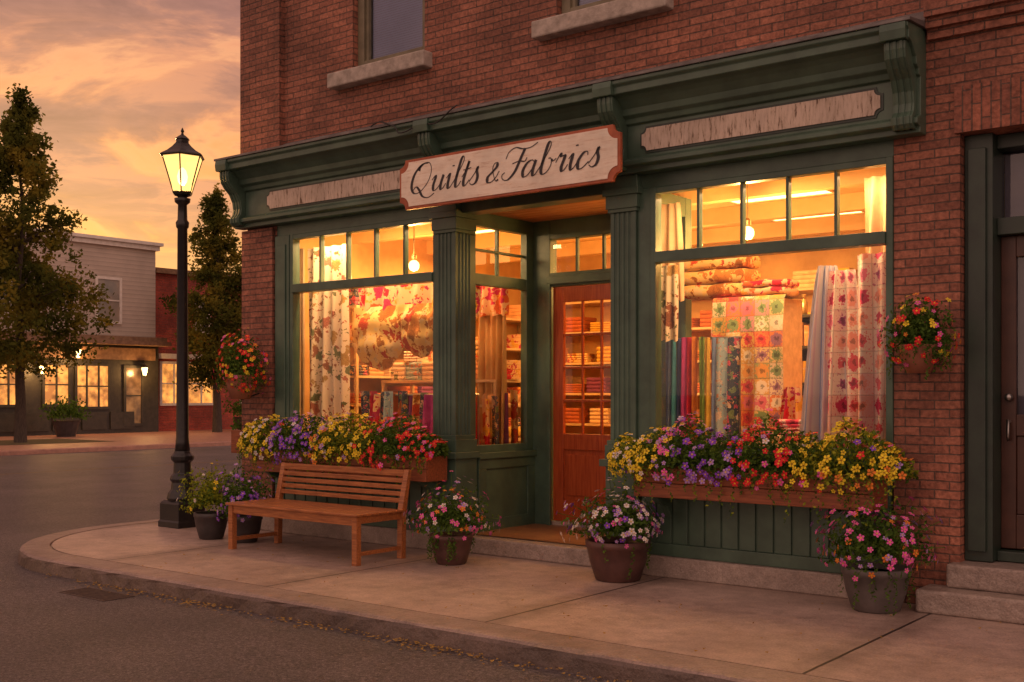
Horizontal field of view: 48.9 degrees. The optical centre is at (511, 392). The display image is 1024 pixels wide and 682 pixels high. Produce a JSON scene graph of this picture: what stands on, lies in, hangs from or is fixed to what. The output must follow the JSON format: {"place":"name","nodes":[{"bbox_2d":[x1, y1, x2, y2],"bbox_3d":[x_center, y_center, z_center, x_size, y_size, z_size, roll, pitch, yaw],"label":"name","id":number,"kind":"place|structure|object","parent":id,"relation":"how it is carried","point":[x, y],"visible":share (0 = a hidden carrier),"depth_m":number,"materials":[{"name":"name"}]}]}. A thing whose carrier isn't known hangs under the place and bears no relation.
{"place":"outdoors","nodes":[
{"label":"outdoors","id":0,"kind":"place"},
{"bbox_2d":[0,228,171,436],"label":"grey building","id":1,"kind":"structure","parent":0,"point":[116,390],"depth_m":42.06,"materials":[{"name":"wood"}]},
{"bbox_2d":[0,365,14,407],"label":"window","id":2,"kind":"structure","parent":1,"relation":"in","point":[7,385],"depth_m":38.91,"materials":[{"name":"yellow"}]},
{"bbox_2d":[42,362,70,406],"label":"window","id":3,"kind":"structure","parent":1,"relation":"in","point":[60,385],"depth_m":40.35,"materials":[{"name":"yellow"}]},
{"bbox_2d":[74,363,110,409],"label":"window","id":4,"kind":"structure","parent":1,"relation":"in","point":[93,387],"depth_m":41.48,"materials":[{"name":"yellow"}]},
{"bbox_2d":[95,276,121,323],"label":"window","id":5,"kind":"structure","parent":1,"relation":"in","point":[114,284],"depth_m":42.29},
{"bbox_2d":[123,365,143,425],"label":"door","id":6,"kind":"structure","parent":1,"relation":"in","point":[133,377],"depth_m":42.82,"materials":[{"name":"brown"}]},
{"bbox_2d":[0,429,236,455],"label":"sidewalk","id":7,"kind":"structure","parent":0,"point":[150,440],"depth_m":34.29,"materials":[{"name":"concrete"}]},
{"bbox_2d":[0,439,109,444],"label":"curb","id":8,"kind":"object","parent":7,"relation":"on","point":[30,441],"visible":1,"depth_m":34.71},
{"bbox_2d":[0,83,119,442],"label":"street tree","id":9,"kind":"object","parent":8,"relation":"on","point":[32,294],"visible":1,"depth_m":33.85,"materials":[{"name":"green plant"}]},
{"bbox_2d":[38,394,91,436],"bbox_3d":[-15.321,0.771,38.795,1.775,1.457,1.686,0,0,38],"label":"shrub planter","id":10,"kind":"object","parent":7,"relation":"on","point":[65,428],"visible":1,"depth_m":38.49,"materials":[{"name":"green plant"}]},
{"bbox_2d":[158,183,241,431],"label":"street tree","id":11,"kind":"object","parent":7,"relation":"on","point":[225,319],"visible":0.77,"depth_m":42.78,"materials":[{"name":"green plant"}]},
{"bbox_2d":[221,396,241,429],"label":"shrub planter","id":12,"kind":"object","parent":7,"relation":"on","point":[237,408],"visible":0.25,"depth_m":44.72,"materials":[{"name":"green plant"}]},
{"bbox_2d":[0,0,247,272],"label":"sky","id":13,"kind":"structure","parent":0,"point":[115,83],"materials":[{"name":"orange"}]},
{"bbox_2d":[155,267,241,430],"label":"red brick building","id":14,"kind":"structure","parent":0,"point":[200,410],"depth_m":44.63,"materials":[{"name":"brown"}]},
{"bbox_2d":[159,361,212,405],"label":"window","id":15,"kind":"structure","parent":14,"relation":"in","point":[167,369],"depth_m":44.63,"materials":[{"name":"yellow"}]},
{"bbox_2d":[0,446,619,681],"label":"road","id":16,"kind":"structure","parent":0,"point":[49,632],"depth_m":7.76,"materials":[{"name":"asphalt"}]},
{"bbox_2d":[59,587,134,601],"bbox_3d":[-3.361,1.626,9.109,0.650,0.008,0.280,0,0,38],"label":"drain grate","id":17,"kind":"object","parent":16,"relation":"on","point":[96,594],"visible":1,"depth_m":9.08,"materials":[{"name":"metal"}]},
{"bbox_2d":[18,519,849,681],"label":"kerb","id":18,"kind":"structure","parent":16,"relation":"on","point":[598,658],"depth_m":7.43,"materials":[{"name":"concrete"}]},
{"bbox_2d":[46,540,1001,681],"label":"fallen leaves","id":19,"kind":"object","parent":16,"relation":"on","point":[395,639],"visible":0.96,"depth_m":7.65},
{"bbox_2d":[349,289,359,304],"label":"folded fabric","id":20,"kind":"object","parent":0,"point":[354,297],"visible":0.29,"depth_m":12.84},
{"bbox_2d":[504,393,508,443],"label":"draped fabric","id":21,"kind":"object","parent":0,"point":[506,429],"visible":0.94,"depth_m":11.53,"materials":[{"name":"fabric"}]},
{"bbox_2d":[52,521,1023,681],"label":"sidewalk","id":22,"kind":"structure","parent":0,"point":[913,645],"depth_m":7.95,"materials":[{"name":"concrete"}]},
{"bbox_2d":[158,128,204,528],"bbox_3d":[-3.714,-0.745,12.696,0.506,4.490,0.517,0,0,38],"label":"street lamp","id":23,"kind":"object","parent":22,"relation":"on","point":[183,159],"visible":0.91,"depth_m":12.63,"materials":[{"name":"black metal"}]},
{"bbox_2d":[176,460,236,539],"bbox_3d":[-3.115,1.097,11.586,0.615,0.806,0.605,0,0,-32],"label":"potted plant","id":24,"kind":"object","parent":22,"relation":"on","point":[209,526],"visible":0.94,"depth_m":11.51,"materials":[{"name":"green plant"}]},
{"bbox_2d":[216,455,276,542],"bbox_3d":[-2.680,1.065,11.322,0.636,0.871,0.586,0,0,11],"label":"potted plant","id":25,"kind":"object","parent":22,"relation":"on","point":[248,524],"visible":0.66,"depth_m":11.25,"materials":[{"name":"purple plant"}]},
{"bbox_2d":[225,462,411,565],"bbox_3d":[-1.828,1.100,10.549,1.800,0.800,0.719,0,0,38],"label":"park bench","id":26,"kind":"object","parent":22,"relation":"on","point":[278,508],"visible":1,"depth_m":10.49,"materials":[{"name":"brown wood"}]},
{"bbox_2d":[403,471,501,565],"bbox_3d":[-0.571,1.090,9.823,0.899,0.821,0.941,0,0,6],"label":"potted plant","id":27,"kind":"object","parent":22,"relation":"on","point":[451,548],"visible":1,"depth_m":9.80,"materials":[{"name":"green plant"}]},
{"bbox_2d":[556,477,664,582],"bbox_3d":[0.857,1.089,9.101,0.874,0.822,0.794,0,0,38],"label":"potted plant","id":28,"kind":"object","parent":22,"relation":"on","point":[621,558],"visible":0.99,"depth_m":8.89,"materials":[{"name":"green plant"}]},
{"bbox_2d":[214,0,1023,603],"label":"shop building","id":29,"kind":"structure","parent":22,"relation":"on","point":[708,108],"depth_m":9.50,"materials":[{"name":"brick"}]},
{"bbox_2d":[230,411,241,452],"bbox_3d":[-2.665,0.405,13.244,0.365,0.550,1.425,0,0,38],"label":"side planter","id":30,"kind":"object","parent":29,"relation":"attached to","point":[235,435],"visible":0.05,"depth_m":12.75,"materials":[{"name":"brown wood"}]},
{"bbox_2d":[212,329,271,400],"bbox_3d":[-2.928,-0.312,12.196,0.531,0.792,0.653,0,0,-31],"label":"hanging basket","id":31,"kind":"object","parent":29,"relation":"attached to","point":[240,379],"visible":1,"depth_m":12.07,"materials":[{"name":"ceramic"}]},
{"bbox_2d":[300,248,304,425],"bbox_3d":[-2.350,-0.544,12.489,0.140,2.112,0.058,0,0,38],"label":"sheer curtain","id":32,"kind":"object","parent":29,"relation":"hanging from","point":[302,330],"visible":0.41,"depth_m":12.45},
{"bbox_2d":[308,244,349,431],"bbox_3d":[-2.012,-0.544,12.288,0.640,2.112,0.128,0,0,38],"label":"floral curtain","id":33,"kind":"object","parent":29,"relation":"hanging from","point":[329,336],"visible":0.71,"depth_m":12.28,"materials":[{"name":"fabric"}]},
{"bbox_2d":[236,410,450,497],"bbox_3d":[-1.781,0.580,11.241,2.869,0.836,0.621,0,0,38],"label":"flower box","id":34,"kind":"object","parent":29,"relation":"attached to","point":[427,466],"visible":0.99,"depth_m":10.98,"materials":[{"name":"brown wood"}]},
{"bbox_2d":[290,217,435,439],"bbox_3d":[-1.532,-0.620,11.487,2.125,2.160,0.120,0,0,38],"label":"display window","id":35,"kind":"structure","parent":29,"relation":"in","point":[296,287],"depth_m":11.61,"materials":[{"name":"green paint"}]},
{"bbox_2d":[327,0,431,90],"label":"upper window","id":36,"kind":"structure","parent":29,"relation":"in","point":[372,67],"depth_m":11.36,"materials":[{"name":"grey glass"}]},
{"bbox_2d":[409,226,418,270],"bbox_3d":[-1.077,-1.650,12.376,0.120,0.620,0.120,0,0,38],"label":"pendant lamp","id":37,"kind":"object","parent":29,"relation":"hanging from","point":[413,264],"visible":0.92,"depth_m":12.35,"materials":[{"name":"beige"}]},
{"bbox_2d":[358,283,480,314],"bbox_3d":[-0.996,-0.964,11.679,1.710,0.392,0.130,0,0,38],"label":"fabric valance","id":38,"kind":"object","parent":29,"relation":"attached to","point":[384,297],"visible":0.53,"depth_m":11.81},
{"bbox_2d":[351,305,403,370],"bbox_3d":[-1.438,-0.579,11.918,0.800,0.682,0.148,0,0,38],"label":"fabric swag","id":39,"kind":"object","parent":38,"relation":"hanging from","point":[377,343],"visible":0.97,"depth_m":11.88,"materials":[{"name":"beige fabric"}]},
{"bbox_2d":[397,303,432,357],"bbox_3d":[-0.979,-0.639,11.531,0.600,0.562,0.148,0,0,38],"label":"fabric swag","id":40,"kind":"object","parent":38,"relation":"hanging from","point":[415,322],"visible":0.88,"depth_m":11.50,"materials":[{"name":"beige fabric"}]},
{"bbox_2d":[361,394,479,444],"bbox_3d":[-0.974,0.279,11.659,1.653,0.542,0.024,0,0,38],"label":"fabric rail","id":41,"kind":"object","parent":29,"relation":"on","point":[478,419],"visible":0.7,"depth_m":11.15,"materials":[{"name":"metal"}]},
{"bbox_2d":[361,391,369,429],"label":"draped fabric","id":42,"kind":"object","parent":41,"relation":"hanging from","point":[365,403],"visible":0.5,"depth_m":12.07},
{"bbox_2d":[372,395,380,431],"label":"draped fabric","id":43,"kind":"object","parent":41,"relation":"hanging from","point":[376,409],"visible":0.55,"depth_m":11.97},
{"bbox_2d":[383,391,392,428],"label":"draped fabric","id":44,"kind":"object","parent":41,"relation":"hanging from","point":[388,405],"visible":0.53,"depth_m":11.87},
{"bbox_2d":[393,393,401,433],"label":"draped fabric","id":45,"kind":"object","parent":41,"relation":"hanging from","point":[396,409],"visible":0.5,"depth_m":11.85,"materials":[{"name":"red fabric"}]},
{"bbox_2d":[398,391,407,433],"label":"draped fabric","id":46,"kind":"object","parent":41,"relation":"hanging from","point":[403,397],"visible":0.51,"depth_m":11.71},
{"bbox_2d":[411,394,419,434],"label":"draped fabric","id":47,"kind":"object","parent":41,"relation":"hanging from","point":[416,404],"visible":0.5,"depth_m":11.62,"materials":[{"name":"orange fabric"}]},
{"bbox_2d":[422,395,432,433],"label":"draped fabric","id":48,"kind":"object","parent":41,"relation":"hanging from","point":[428,410],"visible":0.69,"depth_m":11.52,"materials":[{"name":"fabric"}]},
{"bbox_2d":[349,305,520,442],"bbox_3d":[-0.835,0.168,14.349,0.460,2.335,3.600,0,0,38],"label":"shelf unit","id":49,"kind":"object","parent":29,"relation":"on","point":[356,377],"visible":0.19,"depth_m":12.93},
{"bbox_2d":[506,305,520,318],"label":"folded fabric","id":50,"kind":"object","parent":49,"relation":"on","point":[514,311],"visible":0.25,"depth_m":15.35,"materials":[{"name":"beige fabric"}]},
{"bbox_2d":[507,334,520,348],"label":"folded fabric","id":51,"kind":"object","parent":49,"relation":"on","point":[513,340],"visible":0.42,"depth_m":15.40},
{"bbox_2d":[382,379,520,441],"bbox_3d":[-0.659,0.598,12.302,1.650,1.475,0.500,0,0,38],"label":"shelf unit","id":52,"kind":"object","parent":29,"relation":"in","point":[412,386],"visible":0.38,"depth_m":12.16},
{"bbox_2d":[390,362,405,379],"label":"folded fabric","id":53,"kind":"object","parent":52,"relation":"on","point":[398,370],"visible":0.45,"depth_m":12.59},
{"bbox_2d":[405,362,423,379],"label":"folded fabric","id":54,"kind":"object","parent":52,"relation":"on","point":[413,370],"visible":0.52,"depth_m":12.45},
{"bbox_2d":[404,351,432,361],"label":"folded fabric","id":55,"kind":"object","parent":54,"relation":"on","point":[409,356],"visible":0.71,"depth_m":12.49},
{"bbox_2d":[422,362,432,379],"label":"folded fabric","id":56,"kind":"object","parent":52,"relation":"on","point":[427,370],"visible":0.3,"depth_m":12.31,"materials":[{"name":"beige fabric"}]},
{"bbox_2d":[491,396,498,443],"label":"draped fabric","id":57,"kind":"object","parent":52,"relation":"hanging from","point":[495,419],"visible":0.91,"depth_m":11.51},
{"bbox_2d":[507,360,520,379],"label":"folded fabric","id":58,"kind":"object","parent":52,"relation":"on","point":[513,369],"visible":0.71,"depth_m":11.79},
{"bbox_2d":[482,399,489,444],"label":"draped fabric","id":59,"kind":"object","parent":29,"relation":"hanging from","point":[486,422],"visible":0.95,"depth_m":11.48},
{"bbox_2d":[477,299,506,444],"bbox_3d":[-0.211,-0.194,11.698,0.400,1.612,0.129,0,0,38],"label":"beige curtain","id":60,"kind":"object","parent":29,"relation":"hanging from","point":[492,356],"visible":0.74,"depth_m":11.68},
{"bbox_2d":[476,286,508,316],"bbox_3d":[-0.262,-0.954,11.674,0.550,0.332,0.114,0,0,38],"label":"fabric valance","id":61,"kind":"object","parent":29,"relation":"attached to","point":[495,301],"visible":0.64,"depth_m":11.60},
{"bbox_2d":[473,214,532,452],"bbox_3d":[-0.109,-0.610,11.245,0.080,2.380,0.979,0,0,38],"label":"side window","id":62,"kind":"structure","parent":29,"relation":"in","point":[497,223],"depth_m":11.50,"materials":[{"name":"green paint"}]},
{"bbox_2d":[400,124,621,209],"bbox_3d":[0.001,-1.935,9.898,2.440,0.460,0.320,0,0,38],"label":"shop sign","id":63,"kind":"object","parent":29,"relation":"attached to","point":[583,157],"visible":1,"depth_m":9.68,"materials":[{"name":"beige wood"}]},
{"bbox_2d":[510,390,517,442],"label":"draped fabric","id":64,"kind":"object","parent":29,"relation":"hanging from","point":[514,413],"visible":0.89,"depth_m":11.56,"materials":[{"name":"red fabric"}]},
{"bbox_2d":[553,283,610,523],"bbox_3d":[0.797,0.110,11.185,0.930,2.370,0.045,0,0,38],"label":"door","id":65,"kind":"structure","parent":29,"relation":"in","point":[577,472],"depth_m":11.30,"materials":[{"name":"brown wood"}]},
{"bbox_2d":[531,0,673,41],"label":"upper window","id":66,"kind":"structure","parent":29,"relation":"in","point":[574,18],"depth_m":9.61,"materials":[{"name":"grey stone"}]},
{"bbox_2d":[661,265,678,341],"bbox_3d":[1.323,-0.769,9.751,0.260,0.662,0.058,0,0,38],"label":"pale floral curtain","id":67,"kind":"object","parent":29,"relation":"hanging from","point":[669,301],"visible":0.69,"depth_m":9.72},
{"bbox_2d":[661,202,683,301],"bbox_3d":[1.357,-1.219,9.826,0.340,0.862,0.087,0,0,38],"label":"sheer curtain","id":68,"kind":"object","parent":29,"relation":"hanging from","point":[671,230],"visible":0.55,"depth_m":9.79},
{"bbox_2d":[661,194,691,337],"bbox_3d":[1.337,-0.610,10.107,0.080,2.380,0.979,0,0,38],"label":"side window","id":69,"kind":"structure","parent":29,"relation":"in","point":[685,307],"depth_m":10.39,"materials":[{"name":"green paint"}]},
{"bbox_2d":[680,336,741,435],"bbox_3d":[1.659,0.034,9.740,0.720,1.032,0.024,0,0,38],"label":"fabric rail","id":70,"kind":"object","parent":29,"relation":"on","point":[740,378],"visible":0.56,"depth_m":9.52,"materials":[{"name":"metal"}]},
{"bbox_2d":[665,340,670,442],"bbox_3d":[1.374,0.038,9.936,0.036,1.028,0.060,0,0,-32],"label":"hanging fabric","id":71,"kind":"object","parent":70,"relation":"hanging from","point":[668,381],"visible":0.68,"depth_m":9.92,"materials":[{"name":"fabric"}]},
{"bbox_2d":[671,340,676,438],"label":"hanging fabric","id":72,"kind":"object","parent":70,"relation":"hanging from","point":[673,387],"visible":0.7,"depth_m":9.88,"materials":[{"name":"teal fabric"}]},
{"bbox_2d":[677,338,680,436],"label":"hanging fabric","id":73,"kind":"object","parent":70,"relation":"hanging from","point":[679,378],"visible":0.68,"depth_m":9.86,"materials":[{"name":"blue fabric"}]},
{"bbox_2d":[681,337,686,436],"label":"hanging fabric","id":74,"kind":"object","parent":70,"relation":"hanging from","point":[683,372],"visible":0.7,"depth_m":9.82,"materials":[{"name":"fabric"}]},
{"bbox_2d":[686,337,691,441],"bbox_3d":[1.553,0.033,9.797,0.057,1.038,0.051,0,0,38],"label":"hanging fabric","id":75,"kind":"object","parent":70,"relation":"hanging from","point":[689,380],"visible":0.65,"depth_m":9.80,"materials":[{"name":"fabric"}]},
{"bbox_2d":[692,336,697,440],"bbox_3d":[1.591,0.032,9.748,0.044,1.040,0.062,0,0,-38],"label":"hanging fabric","id":76,"kind":"object","parent":70,"relation":"hanging from","point":[694,368],"visible":0.73,"depth_m":9.76,"materials":[{"name":"orange fabric"}]},
{"bbox_2d":[699,337,704,441],"bbox_3d":[1.639,0.034,9.727,0.031,1.037,0.059,0,0,-22],"label":"hanging fabric","id":77,"kind":"object","parent":70,"relation":"hanging from","point":[702,374],"visible":0.77,"depth_m":9.72,"materials":[{"name":"green fabric"}]},
{"bbox_2d":[705,338,710,441],"bbox_3d":[1.675,0.038,9.681,0.058,1.027,0.049,0,0,38],"label":"hanging fabric","id":78,"kind":"object","parent":70,"relation":"hanging from","point":[707,388],"visible":0.82,"depth_m":9.67,"materials":[{"name":"fabric"}]},
{"bbox_2d":[711,338,715,435],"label":"hanging fabric","id":79,"kind":"object","parent":70,"relation":"hanging from","point":[713,386],"visible":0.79,"depth_m":9.65,"materials":[{"name":"fabric"}]},
{"bbox_2d":[715,338,727,442],"bbox_3d":[1.786,0.041,9.597,0.112,1.023,0.036,0,0,24],"label":"hanging fabric","id":80,"kind":"object","parent":70,"relation":"hanging from","point":[721,385],"visible":0.78,"depth_m":9.59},
{"bbox_2d":[727,337,739,444],"bbox_3d":[1.883,0.040,9.542,0.112,1.024,0.048,0,0,38],"label":"hanging fabric","id":81,"kind":"object","parent":70,"relation":"hanging from","point":[733,374],"visible":0.8,"depth_m":9.55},
{"bbox_2d":[566,285,857,425],"bbox_3d":[2.403,0.068,13.888,5.000,2.535,0.480,0,0,38],"label":"shelf unit","id":82,"kind":"object","parent":29,"relation":"on","point":[694,329],"visible":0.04,"depth_m":14.68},
{"bbox_2d":[566,408,589,422],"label":"folded fabric","id":83,"kind":"object","parent":82,"relation":"on","point":[573,415],"visible":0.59,"depth_m":14.90,"materials":[{"name":"orange fabric"}]},
{"bbox_2d":[566,317,596,332],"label":"folded fabric","id":84,"kind":"object","parent":82,"relation":"on","point":[573,324],"visible":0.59,"depth_m":14.86,"materials":[{"name":"orange fabric"}]},
{"bbox_2d":[567,353,597,362],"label":"folded fabric","id":85,"kind":"object","parent":82,"relation":"on","point":[576,358],"visible":0.77,"depth_m":14.85,"materials":[{"name":"beige fabric"}]},
{"bbox_2d":[586,377,610,392],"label":"folded fabric","id":86,"kind":"object","parent":82,"relation":"on","point":[593,385],"visible":0.68,"depth_m":14.64,"materials":[{"name":"fabric"}]},
{"bbox_2d":[590,408,610,423],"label":"folded fabric","id":87,"kind":"object","parent":82,"relation":"on","point":[595,415],"visible":0.57,"depth_m":14.62,"materials":[{"name":"beige fabric"}]},
{"bbox_2d":[590,322,610,331],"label":"folded fabric","id":88,"kind":"object","parent":82,"relation":"on","point":[594,326],"visible":0.45,"depth_m":14.62,"materials":[{"name":"fabric"}]},
{"bbox_2d":[597,346,610,361],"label":"folded fabric","id":89,"kind":"object","parent":82,"relation":"on","point":[607,354],"visible":0.45,"depth_m":14.56,"materials":[{"name":"fabric"}]},
{"bbox_2d":[700,310,711,326],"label":"folded fabric","id":90,"kind":"object","parent":82,"relation":"on","point":[705,318],"visible":0.38,"depth_m":13.66,"materials":[{"name":"orange fabric"}]},
{"bbox_2d":[793,270,816,287],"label":"folded fabric","id":91,"kind":"object","parent":82,"relation":"on","point":[806,279],"visible":0.41,"depth_m":12.87,"materials":[{"name":"beige fabric"}]},
{"bbox_2d":[746,184,753,239],"bbox_3d":[2.104,-1.665,10.064,0.120,0.590,0.120,0,0,38],"label":"pendant lamp","id":92,"kind":"object","parent":29,"relation":"hanging from","point":[749,232],"visible":0.68,"depth_m":10.04,"materials":[{"name":"beige"}]},
{"bbox_2d":[711,294,803,445],"bbox_3d":[2.164,-0.133,9.864,0.680,1.405,0.549,0,0,38],"label":"quilt","id":93,"kind":"object","parent":29,"relation":"on","point":[768,328],"visible":0.62,"depth_m":9.64,"materials":[{"name":"multicoloured fabric"}]},
{"bbox_2d":[684,256,760,299],"bbox_3d":[1.880,-1.035,10.113,0.610,0.394,0.360,0,0,38],"label":"folded quilt","id":94,"kind":"object","parent":93,"relation":"on","point":[712,279],"visible":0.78,"depth_m":9.97,"materials":[{"name":"beige fabric"}]},
{"bbox_2d":[741,279,798,295],"bbox_3d":[2.238,-0.910,9.768,0.406,0.143,0.300,0,0,38],"label":"folded quilt","id":95,"kind":"object","parent":93,"relation":"on","point":[770,287],"visible":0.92,"depth_m":9.65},
{"bbox_2d":[606,408,918,530],"bbox_3d":[1.771,0.555,8.438,2.461,0.885,0.631,0,0,38],"label":"flower box","id":96,"kind":"object","parent":29,"relation":"attached to","point":[657,481],"visible":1,"depth_m":8.26,"materials":[{"name":"brown wood"}]},
{"bbox_2d":[650,156,893,455],"bbox_3d":[1.963,-0.620,8.737,2.018,2.160,0.120,0,0,38],"label":"display window","id":97,"kind":"structure","parent":29,"relation":"in","point":[658,257],"depth_m":8.70,"materials":[{"name":"green paint"}]},
{"bbox_2d":[728,189,833,204],"bbox_3d":[2.590,-1.915,10.891,1.060,0.050,0.280,0,0,38],"label":"ceiling light","id":98,"kind":"object","parent":29,"relation":"attached to","point":[794,196],"visible":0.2,"depth_m":10.91,"materials":[{"name":"beige"}]},
{"bbox_2d":[775,434,797,445],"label":"folded fabric","id":99,"kind":"object","parent":29,"relation":"on","point":[777,439],"visible":0.03,"depth_m":9.10,"materials":[{"name":"beige fabric"}]},
{"bbox_2d":[774,419,800,434],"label":"folded fabric","id":100,"kind":"object","parent":99,"relation":"on","point":[791,424],"visible":0.3,"depth_m":9.07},
{"bbox_2d":[778,387,802,434],"bbox_3d":[2.327,0.246,9.345,0.340,0.592,0.144,0,0,38],"label":"draped fabric","id":101,"kind":"object","parent":29,"relation":"on","point":[791,402],"visible":0.45,"depth_m":9.34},
{"bbox_2d":[770,211,864,221],"bbox_3d":[3.236,-1.915,12.036,1.060,0.050,0.280,0,0,38],"label":"ceiling light","id":102,"kind":"object","parent":29,"relation":"attached to","point":[822,216],"visible":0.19,"depth_m":12.12,"materials":[{"name":"beige"}]},
{"bbox_2d":[799,265,846,446],"bbox_3d":[2.485,-0.244,8.842,0.494,1.512,0.154,0,0,26],"label":"striped sheet","id":103,"kind":"object","parent":29,"relation":"hanging from","point":[814,416],"visible":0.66,"depth_m":8.86,"materials":[{"name":"fabric"}]},
{"bbox_2d":[825,269,857,447],"bbox_3d":[2.557,-0.219,8.706,0.385,1.462,0.159,0,0,38],"label":"hanging quilt","id":104,"kind":"object","parent":29,"relation":"hanging from","point":[841,345],"visible":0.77,"depth_m":8.70,"materials":[{"name":"fabric"}]},
{"bbox_2d":[857,252,885,448],"bbox_3d":[2.767,-0.259,8.424,0.410,1.582,0.176,0,0,38],"label":"hanging quilt","id":105,"kind":"object","parent":29,"relation":"hanging from","point":[871,353],"visible":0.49,"depth_m":8.47,"materials":[{"name":"fabric"}]},
{"bbox_2d":[864,175,885,253],"bbox_3d":[2.856,-1.269,8.521,0.390,0.762,0.114,0,0,38],"label":"sheer curtain","id":106,"kind":"object","parent":29,"relation":"hanging from","point":[875,202],"visible":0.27,"depth_m":8.58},
{"bbox_2d":[876,293,960,379],"bbox_3d":[2.800,-0.389,7.786,0.395,0.607,0.520,0,0,-38],"label":"hanging basket","id":107,"kind":"object","parent":29,"relation":"attached to","point":[918,345],"visible":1,"depth_m":7.69,"materials":[{"name":"ceramic"}]},
{"bbox_2d":[965,132,1023,562],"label":"side door","id":108,"kind":"structure","parent":29,"relation":"in","point":[994,242],"depth_m":7.84,"materials":[{"name":"brown paint"}]},
{"bbox_2d":[810,496,945,615],"bbox_3d":[2.529,1.074,7.701,0.886,0.852,0.921,0,0,10],"label":"potted plant","id":109,"kind":"object","parent":22,"relation":"on","point":[878,587],"visible":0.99,"depth_m":7.65,"materials":[{"name":"green plant"}]},
{"bbox_2d":[916,560,1023,624],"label":"entrance steps","id":110,"kind":"structure","parent":22,"relation":"on","point":[989,591],"depth_m":7.55,"materials":[{"name":"concrete"}]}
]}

